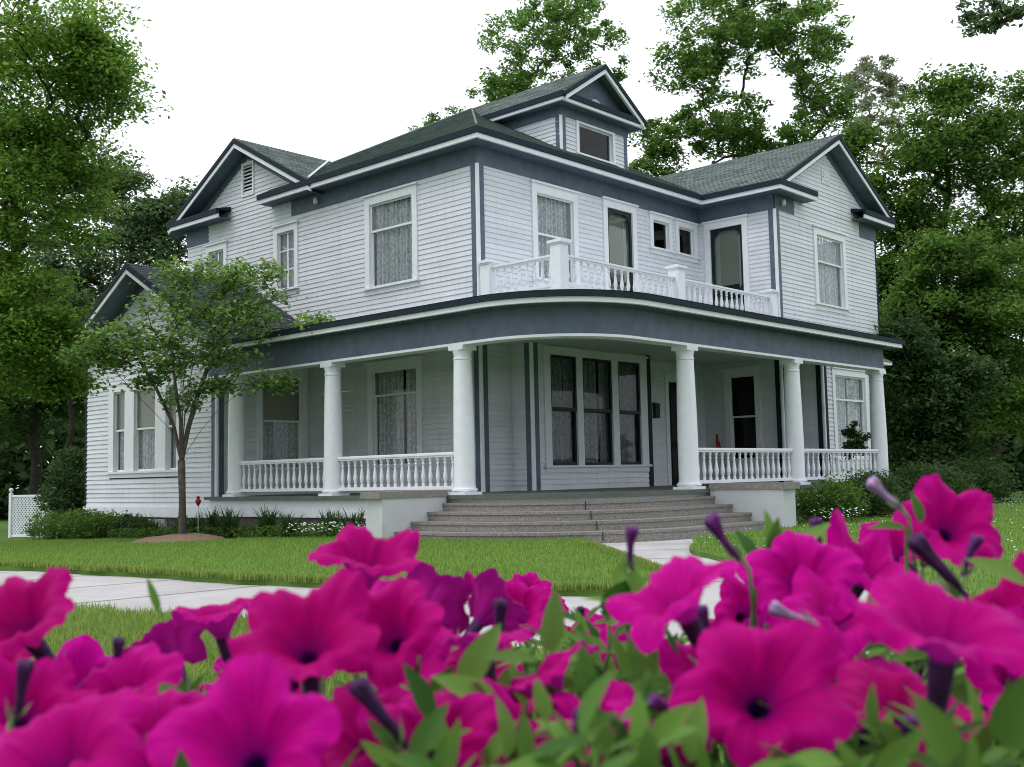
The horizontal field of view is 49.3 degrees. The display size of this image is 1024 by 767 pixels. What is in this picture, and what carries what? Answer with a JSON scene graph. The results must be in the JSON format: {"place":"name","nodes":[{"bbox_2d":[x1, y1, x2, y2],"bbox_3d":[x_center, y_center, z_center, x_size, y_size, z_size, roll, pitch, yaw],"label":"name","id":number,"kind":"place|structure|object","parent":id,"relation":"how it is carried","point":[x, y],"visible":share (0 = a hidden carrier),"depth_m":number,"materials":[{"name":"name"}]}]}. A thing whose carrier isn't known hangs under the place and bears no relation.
{"place":"outdoors","nodes":[
{"label":"outdoors","id":0,"kind":"place"},
{"bbox_2d":[0,519,662,596],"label":"lawn","id":1,"kind":"structure","parent":0,"point":[311,584],"depth_m":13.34,"materials":[{"name":"plant"}]},
{"bbox_2d":[8,487,55,537],"bbox_3d":[-14.130,3.802,32.848,1.927,1.470,0.136,-4,-5,27],"label":"lattice panel","id":2,"kind":"object","parent":1,"relation":"on","point":[11,526],"visible":0.5,"depth_m":33.06,"materials":[{"name":"white paint"}]},
{"bbox_2d":[4,274,97,488],"bbox_3d":[-14.573,0.643,34.872,4.832,8.144,4.353,-2,-5,6],"label":"broadleaf tree","id":3,"kind":"object","parent":1,"relation":"on","point":[69,440],"depth_m":34.93,"materials":[{"name":"green plant"}]},
{"bbox_2d":[0,279,102,529],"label":"broadleaf tree","id":4,"kind":"object","parent":1,"relation":"on","point":[26,421],"visible":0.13,"depth_m":37.82,"materials":[{"name":"green plant"}]},
{"bbox_2d":[20,500,89,539],"bbox_3d":[-11.631,3.547,28.855,2.092,1.017,2.041,-1,-5,-3],"label":"shrub","id":5,"kind":"object","parent":1,"relation":"on","point":[50,527],"visible":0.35,"depth_m":28.58,"materials":[{"name":"green plant"}]},
{"bbox_2d":[33,445,84,537],"bbox_3d":[-12.459,3.060,31.603,2.107,2.645,2.224,-6,-6,42],"label":"evergreen shrub","id":6,"kind":"object","parent":1,"relation":"on","point":[65,497],"visible":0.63,"depth_m":31.29,"materials":[{"name":"green plant"}]},
{"bbox_2d":[0,0,173,416],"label":"broadleaf tree","id":7,"kind":"object","parent":1,"relation":"on","point":[90,67],"visible":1,"depth_m":24.30,"materials":[{"name":"green plant"}]},
{"bbox_2d":[54,506,128,539],"bbox_3d":[-10.460,3.498,27.911,1.897,0.864,1.870,1,-5,-22],"label":"shrub","id":8,"kind":"object","parent":1,"relation":"on","point":[95,526],"visible":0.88,"depth_m":27.56,"materials":[{"name":"green plant"}]},
{"bbox_2d":[6,155,199,305],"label":"broadleaf tree","id":9,"kind":"object","parent":1,"relation":"on","point":[151,217],"visible":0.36,"depth_m":41.28,"materials":[{"name":"green plant"}]},
{"bbox_2d":[102,510,148,537],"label":"shrub","id":10,"kind":"object","parent":1,"relation":"on","point":[121,521],"visible":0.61,"depth_m":26.97,"materials":[{"name":"green plant"}]},
{"bbox_2d":[134,514,170,536],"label":"daylily","id":11,"kind":"object","parent":1,"relation":"on","point":[149,523],"visible":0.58,"depth_m":25.96,"materials":[{"name":"green plant"}]},
{"bbox_2d":[131,533,227,542],"bbox_3d":[-6.882,3.233,23.221,2.712,0.245,1.906,-6,-6,42],"label":"mulch mound","id":12,"kind":"object","parent":1,"relation":"on","point":[183,537],"visible":0.82,"depth_m":22.61,"materials":[{"name":"brown soil"}]},
{"bbox_2d":[195,496,200,531],"bbox_3d":[-6.798,2.904,24.173,0.130,0.929,0.150,-6,-6,42],"label":"garden ornament","id":13,"kind":"object","parent":12,"relation":"on","point":[198,501],"visible":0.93,"depth_m":24.17,"materials":[{"name":"white paint"}]},
{"bbox_2d":[169,513,193,532],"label":"daylily","id":14,"kind":"object","parent":1,"relation":"on","point":[177,522],"visible":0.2,"depth_m":25.60,"materials":[{"name":"green plant"}]},
{"bbox_2d":[52,252,335,533],"bbox_3d":[-6.463,0.287,23.017,6.070,5.990,2.888,-1,-5,-5],"label":"ornamental tree","id":15,"kind":"object","parent":1,"relation":"on","point":[124,345],"visible":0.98,"depth_m":23.15,"materials":[{"name":"green plant"}]},
{"bbox_2d":[186,512,206,532],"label":"daylily","id":16,"kind":"object","parent":1,"relation":"on","point":[193,523],"visible":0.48,"depth_m":24.66,"materials":[{"name":"green plant"}]},
{"bbox_2d":[189,505,232,535],"bbox_3d":[-6.506,3.011,24.397,1.032,0.740,1.008,-2,-5,11],"label":"daylily","id":17,"kind":"object","parent":1,"relation":"on","point":[211,522],"visible":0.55,"depth_m":24.30,"materials":[{"name":"green plant"}]},
{"bbox_2d":[210,507,245,538],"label":"daylily","id":18,"kind":"object","parent":1,"relation":"on","point":[228,521],"visible":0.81,"depth_m":23.45,"materials":[{"name":"green plant"}]},
{"bbox_2d":[108,522,365,538],"bbox_3d":[-5.703,3.127,23.554,10.070,0.537,0.925,-6,-6,42],"label":"ground cover","id":19,"kind":"object","parent":1,"relation":"on","point":[314,532],"visible":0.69,"depth_m":23.15,"materials":[{"name":"green plant"}]},
{"bbox_2d":[252,502,286,536],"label":"daylily","id":20,"kind":"object","parent":1,"relation":"on","point":[264,520],"visible":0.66,"depth_m":22.95,"materials":[{"name":"green plant"}]},
{"bbox_2d":[272,509,310,536],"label":"daylily","id":21,"kind":"object","parent":1,"relation":"on","point":[286,521],"visible":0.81,"depth_m":22.12,"materials":[{"name":"green plant"}]},
{"bbox_2d":[286,521,362,531],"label":"white flowers","id":22,"kind":"object","parent":1,"relation":"on","point":[321,527],"visible":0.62,"depth_m":21.19,"materials":[{"name":"white plant"}]},
{"bbox_2d":[314,509,349,535],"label":"daylily","id":23,"kind":"object","parent":1,"relation":"on","point":[329,519],"visible":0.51,"depth_m":21.60,"materials":[{"name":"green plant"}]},
{"bbox_2d":[327,507,365,527],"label":"daylily","id":24,"kind":"object","parent":1,"relation":"on","point":[354,519],"visible":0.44,"depth_m":20.72,"materials":[{"name":"green plant"}]},
{"bbox_2d":[0,539,962,674],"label":"path","id":25,"kind":"structure","parent":0,"point":[130,590],"depth_m":11.39,"materials":[{"name":"concrete"}]},
{"bbox_2d":[0,0,1023,487],"label":"sky","id":26,"kind":"structure","parent":0,"point":[332,80],"materials":[{"name":"white"}]},
{"bbox_2d":[2,490,1023,599],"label":"lawn","id":27,"kind":"structure","parent":0,"point":[709,555],"depth_m":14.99,"materials":[{"name":"plant"}]},
{"bbox_2d":[407,104,465,131],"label":"broadleaf tree","id":28,"kind":"object","parent":27,"relation":"on","point":[432,117],"visible":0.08,"depth_m":65.20,"materials":[{"name":"green plant"}]},
{"bbox_2d":[57,64,904,542],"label":"house","id":29,"kind":"structure","parent":27,"relation":"on","point":[537,300],"depth_m":26.67,"materials":[{"name":"white paint"}]},
{"bbox_2d":[116,392,124,471],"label":"window","id":30,"kind":"structure","parent":29,"relation":"in","point":[122,395],"depth_m":29.47,"materials":[{"name":"white paint"}]},
{"bbox_2d":[136,387,154,470],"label":"window","id":31,"kind":"structure","parent":29,"relation":"in","point":[147,416],"depth_m":28.63,"materials":[{"name":"white paint"}]},
{"bbox_2d":[168,385,175,469],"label":"window","id":32,"kind":"structure","parent":29,"relation":"in","point":[173,407],"depth_m":27.71,"materials":[{"name":"white paint"}]},
{"bbox_2d":[203,240,227,275],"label":"window","id":33,"kind":"structure","parent":29,"relation":"in","point":[221,246],"depth_m":31.47,"materials":[{"name":"white paint"}]},
{"bbox_2d":[256,369,309,475],"bbox_3d":[-5.737,0.946,27.629,0.332,2.685,1.580,-6,-6,42],"label":"window","id":34,"kind":"structure","parent":29,"relation":"in","point":[291,410],"depth_m":27.78,"materials":[{"name":"white paint"}]},
{"bbox_2d":[271,220,299,297],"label":"window","id":35,"kind":"structure","parent":29,"relation":"in","point":[281,252],"depth_m":29.32,"materials":[{"name":"white paint"}]},
{"bbox_2d":[361,181,419,295],"bbox_3d":[-2.812,-3.385,26.464,1.950,2.435,0.331,-6,-6,42],"label":"window","id":36,"kind":"structure","parent":29,"relation":"in","point":[398,265],"depth_m":26.59,"materials":[{"name":"white paint"}]},
{"bbox_2d":[364,356,425,473],"bbox_3d":[-2.681,0.765,26.078,1.980,2.655,0.332,-6,-6,42],"label":"window","id":37,"kind":"structure","parent":29,"relation":"in","point":[377,426],"depth_m":26.24,"materials":[{"name":"white paint"}]},
{"bbox_2d":[529,179,579,288],"bbox_3d":[0.975,-3.457,26.459,0.333,2.455,1.760,-6,-6,42],"label":"window","id":38,"kind":"structure","parent":29,"relation":"in","point":[567,199],"depth_m":26.55,"materials":[{"name":"white paint"}]},
{"bbox_2d":[550,354,576,464],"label":"window","id":39,"kind":"structure","parent":29,"relation":"in","point":[561,446],"depth_m":25.43,"materials":[{"name":"black glass"}]},
{"bbox_2d":[575,120,618,166],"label":"window","id":40,"kind":"structure","parent":29,"relation":"in","point":[611,136],"depth_m":28.48,"materials":[{"name":"white paint"}]},
{"bbox_2d":[582,358,612,464],"bbox_3d":[1.915,0.697,26.173,0.260,2.530,1.210,-6,-6,42],"label":"window","id":41,"kind":"structure","parent":29,"relation":"in","point":[591,413],"depth_m":26.32,"materials":[{"name":"black glass"}]},
{"bbox_2d":[599,196,638,291],"bbox_3d":[2.720,-3.066,28.285,0.254,3.145,1.480,-6,-6,42],"label":"door","id":42,"kind":"structure","parent":29,"relation":"in","point":[619,219],"depth_m":28.46,"materials":[{"name":"white paint"}]},
{"bbox_2d":[618,361,640,464],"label":"window","id":43,"kind":"structure","parent":29,"relation":"in","point":[628,392],"depth_m":27.26,"materials":[{"name":"black glass"}]},
{"bbox_2d":[652,402,660,417],"bbox_3d":[3.735,0.689,28.817,0.130,0.410,0.200,-6,-6,42],"label":"mailbox","id":44,"kind":"object","parent":29,"relation":"attached to","point":[656,409],"visible":1,"depth_m":28.77,"materials":[{"name":"metal"}]},
{"bbox_2d":[648,211,675,257],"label":"window","id":45,"kind":"structure","parent":29,"relation":"in","point":[654,217],"depth_m":29.72,"materials":[{"name":"white paint"}]},
{"bbox_2d":[663,373,699,484],"bbox_3d":[4.504,1.225,29.755,0.224,2.945,1.580,-6,-6,42],"label":"door","id":46,"kind":"structure","parent":29,"relation":"in","point":[670,379],"depth_m":29.49,"materials":[{"name":"white paint"}]},
{"bbox_2d":[674,218,700,262],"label":"window","id":47,"kind":"structure","parent":29,"relation":"in","point":[681,224],"depth_m":30.60,"materials":[{"name":"white paint"}]},
{"bbox_2d":[701,214,752,311],"bbox_3d":[5.890,-2.945,30.364,1.440,3.115,0.254,-6,-6,42],"label":"door","id":48,"kind":"structure","parent":29,"relation":"in","point":[725,239],"depth_m":30.45,"materials":[{"name":"white paint"}]},
{"bbox_2d":[721,366,763,466],"bbox_3d":[6.188,0.893,29.817,1.180,2.645,0.234,-6,-6,42],"label":"window","id":49,"kind":"structure","parent":29,"relation":"in","point":[729,373],"depth_m":29.92,"materials":[{"name":"white paint"}]},
{"bbox_2d":[811,224,850,314],"bbox_3d":[8.958,-3.185,31.635,0.332,2.355,2.010,-6,-6,42],"label":"window","id":50,"kind":"structure","parent":29,"relation":"in","point":[824,258],"depth_m":31.83,"materials":[{"name":"white paint"}]},
{"bbox_2d":[830,367,871,464],"bbox_3d":[9.214,0.904,30.553,0.331,2.615,2.210,-6,-6,42],"label":"window","id":51,"kind":"structure","parent":29,"relation":"in","point":[857,403],"depth_m":30.76,"materials":[{"name":"white paint"}]},
{"bbox_2d":[839,420,870,459],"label":"shrub","id":52,"kind":"object","parent":29,"relation":"on","point":[856,437],"visible":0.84,"depth_m":27.84,"materials":[{"name":"green plant"}]},
{"bbox_2d":[465,0,631,104],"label":"open tree","id":53,"kind":"object","parent":27,"relation":"on","point":[500,86],"visible":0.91,"depth_m":49.53,"materials":[{"name":"green plant"}]},
{"bbox_2d":[627,0,860,176],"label":"open tree","id":54,"kind":"object","parent":27,"relation":"on","point":[703,62],"visible":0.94,"depth_m":47.46,"materials":[{"name":"green plant"}]},
{"bbox_2d":[795,473,872,522],"bbox_3d":[6.282,2.271,22.138,1.713,0.985,1.776,-6,-6,42],"label":"shrub","id":55,"kind":"object","parent":27,"relation":"on","point":[834,495],"visible":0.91,"depth_m":21.82,"materials":[{"name":"green plant"}]},
{"bbox_2d":[811,507,863,518],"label":"white flowers","id":56,"kind":"object","parent":27,"relation":"on","point":[844,512],"visible":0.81,"depth_m":21.15,"materials":[{"name":"white plant"}]},
{"bbox_2d":[691,501,1023,549],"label":"clover flowers","id":57,"kind":"object","parent":27,"relation":"on","point":[885,520],"visible":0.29,"depth_m":19.04,"materials":[{"name":"white plant"}]},
{"bbox_2d":[828,463,913,517],"bbox_3d":[7.704,2.312,24.017,2.046,1.189,2.671,-6,-6,42],"label":"shrub","id":58,"kind":"object","parent":27,"relation":"on","point":[876,499],"visible":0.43,"depth_m":23.71,"materials":[{"name":"green plant"}]},
{"bbox_2d":[839,54,914,173],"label":"broadleaf tree","id":59,"kind":"object","parent":27,"relation":"on","point":[865,68],"visible":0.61,"depth_m":61.58,"materials":[{"name":"green plant"}]},
{"bbox_2d":[837,58,1023,434],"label":"broadleaf tree","id":60,"kind":"object","parent":27,"relation":"on","point":[968,140],"visible":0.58,"depth_m":41.31,"materials":[{"name":"green plant"}]},
{"bbox_2d":[887,456,983,500],"bbox_3d":[10.026,2.400,26.752,2.372,1.356,2.541,-6,-6,42],"label":"shrub","id":61,"kind":"object","parent":27,"relation":"on","point":[945,474],"visible":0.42,"depth_m":26.34,"materials":[{"name":"green plant"}]},
{"bbox_2d":[874,304,1017,475],"bbox_3d":[12.844,0.625,34.098,4.944,6.032,3.867,-1,-5,-3],"label":"magnolia tree","id":62,"kind":"object","parent":27,"relation":"on","point":[922,430],"visible":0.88,"depth_m":33.34,"materials":[{"name":"green plant"}]},
{"bbox_2d":[879,217,1023,496],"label":"broadleaf tree","id":63,"kind":"object","parent":27,"relation":"on","point":[989,317],"visible":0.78,"depth_m":37.30,"materials":[{"name":"green plant"}]},
{"bbox_2d":[879,314,1023,490],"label":"woods","id":64,"kind":"object","parent":27,"relation":"on","point":[1009,447],"visible":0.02,"depth_m":49.08,"materials":[{"name":"green plant"}]},
{"bbox_2d":[932,447,1023,502],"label":"shrub","id":65,"kind":"object","parent":27,"relation":"on","point":[989,473],"visible":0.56,"depth_m":31.62,"materials":[{"name":"green plant"}]},
{"bbox_2d":[951,0,1023,37],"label":"broadleaf tree","id":66,"kind":"object","parent":27,"relation":"on","point":[1015,11],"visible":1,"depth_m":15.95,"materials":[{"name":"green plant"}]},
{"bbox_2d":[30,634,1023,766],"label":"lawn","id":67,"kind":"structure","parent":0,"point":[563,690],"depth_m":5.34,"materials":[{"name":"plant"}]},
{"bbox_2d":[29,597,968,762],"bbox_3d":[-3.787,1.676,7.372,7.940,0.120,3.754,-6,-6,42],"label":"grass","id":68,"kind":"structure","parent":67,"relation":"on","point":[107,620],"depth_m":7.36,"materials":[{"name":"green plant"}]},
{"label":"planter","id":69,"kind":"object","parent":67,"relation":"on","visible":0},
{"bbox_2d":[0,567,159,766],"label":"petunia","id":70,"kind":"object","parent":69,"relation":"in","point":[49,717],"visible":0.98,"depth_m":0.70,"materials":[{"name":"pink plant"}]},
{"bbox_2d":[73,578,210,742],"bbox_3d":[-0.324,0.371,1.030,0.227,0.413,1.106,0,-5,-20],"label":"petunia","id":71,"kind":"object","parent":69,"relation":"in","point":[160,653],"visible":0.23,"depth_m":0.73,"materials":[{"name":"pink plant"}]},
{"bbox_2d":[145,651,341,766],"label":"petunia","id":72,"kind":"object","parent":69,"relation":"in","point":[249,710],"visible":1,"depth_m":0.54,"materials":[{"name":"pink plant"}]},
{"bbox_2d":[171,567,408,766],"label":"petunia","id":73,"kind":"object","parent":69,"relation":"in","point":[313,640],"visible":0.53,"depth_m":0.68,"materials":[{"name":"pink plant"}]},
{"bbox_2d":[308,524,471,766],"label":"petunia","id":74,"kind":"object","parent":69,"relation":"in","point":[415,609],"visible":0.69,"depth_m":0.77,"materials":[{"name":"pink plant"}]},
{"bbox_2d":[357,588,666,766],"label":"petunia","id":75,"kind":"object","parent":69,"relation":"in","point":[465,721],"visible":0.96,"depth_m":0.60,"materials":[{"name":"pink plant"}]},
{"bbox_2d":[434,568,618,734],"bbox_3d":[0.012,0.332,1.020,0.211,0.308,0.875,-1,-5,-4],"label":"petunia","id":76,"kind":"object","parent":69,"relation":"in","point":[503,608],"visible":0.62,"depth_m":1.00,"materials":[{"name":"pink plant"}]},
{"bbox_2d":[510,572,687,689],"bbox_3d":[0.183,0.449,1.896,0.528,0.300,1.597,-2,-5,9],"label":"petunia","id":77,"kind":"object","parent":69,"relation":"in","point":[597,621],"visible":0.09,"depth_m":1.63,"materials":[{"name":"pink plant"}]},
{"bbox_2d":[554,512,762,766],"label":"petunia","id":78,"kind":"object","parent":69,"relation":"in","point":[645,656],"visible":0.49,"depth_m":0.70,"materials":[{"name":"pink plant"}]},
{"bbox_2d":[625,618,874,766],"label":"petunia","id":79,"kind":"object","parent":69,"relation":"in","point":[757,697],"visible":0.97,"depth_m":0.58,"materials":[{"name":"pink plant"}]},
{"bbox_2d":[736,508,918,766],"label":"petunia","id":80,"kind":"object","parent":69,"relation":"in","point":[808,575],"visible":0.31,"depth_m":0.81,"materials":[{"name":"pink plant"}]},
{"bbox_2d":[830,648,989,766],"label":"petunia","id":81,"kind":"object","parent":69,"relation":"in","point":[872,687],"visible":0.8,"depth_m":0.65,"materials":[{"name":"pink plant"}]},
{"bbox_2d":[853,551,1023,766],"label":"petunia","id":82,"kind":"object","parent":69,"relation":"in","point":[981,635],"visible":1,"depth_m":0.54,"materials":[{"name":"pink plant"}]},
{"bbox_2d":[858,473,1020,766],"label":"petunia","id":83,"kind":"object","parent":69,"relation":"in","point":[935,521],"visible":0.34,"depth_m":0.91,"materials":[{"name":"pink plant"}]},
{"bbox_2d":[716,434,720,461],"bbox_3d":[5.548,2.022,29.866,0.062,1.330,0.220,-6,-6,42],"label":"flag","id":84,"kind":"object","parent":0,"point":[718,445],"visible":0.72,"depth_m":29.84,"materials":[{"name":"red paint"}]},
{"bbox_3d":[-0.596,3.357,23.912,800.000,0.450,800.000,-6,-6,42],"label":"ground","id":85,"kind":"structure","parent":0,"visible":0},
{"bbox_2d":[0,363,310,520],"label":"woods","id":86,"kind":"object","parent":85,"relation":"on","point":[15,466],"visible":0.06,"depth_m":51.90,"materials":[{"name":"green plant"}]}
]}

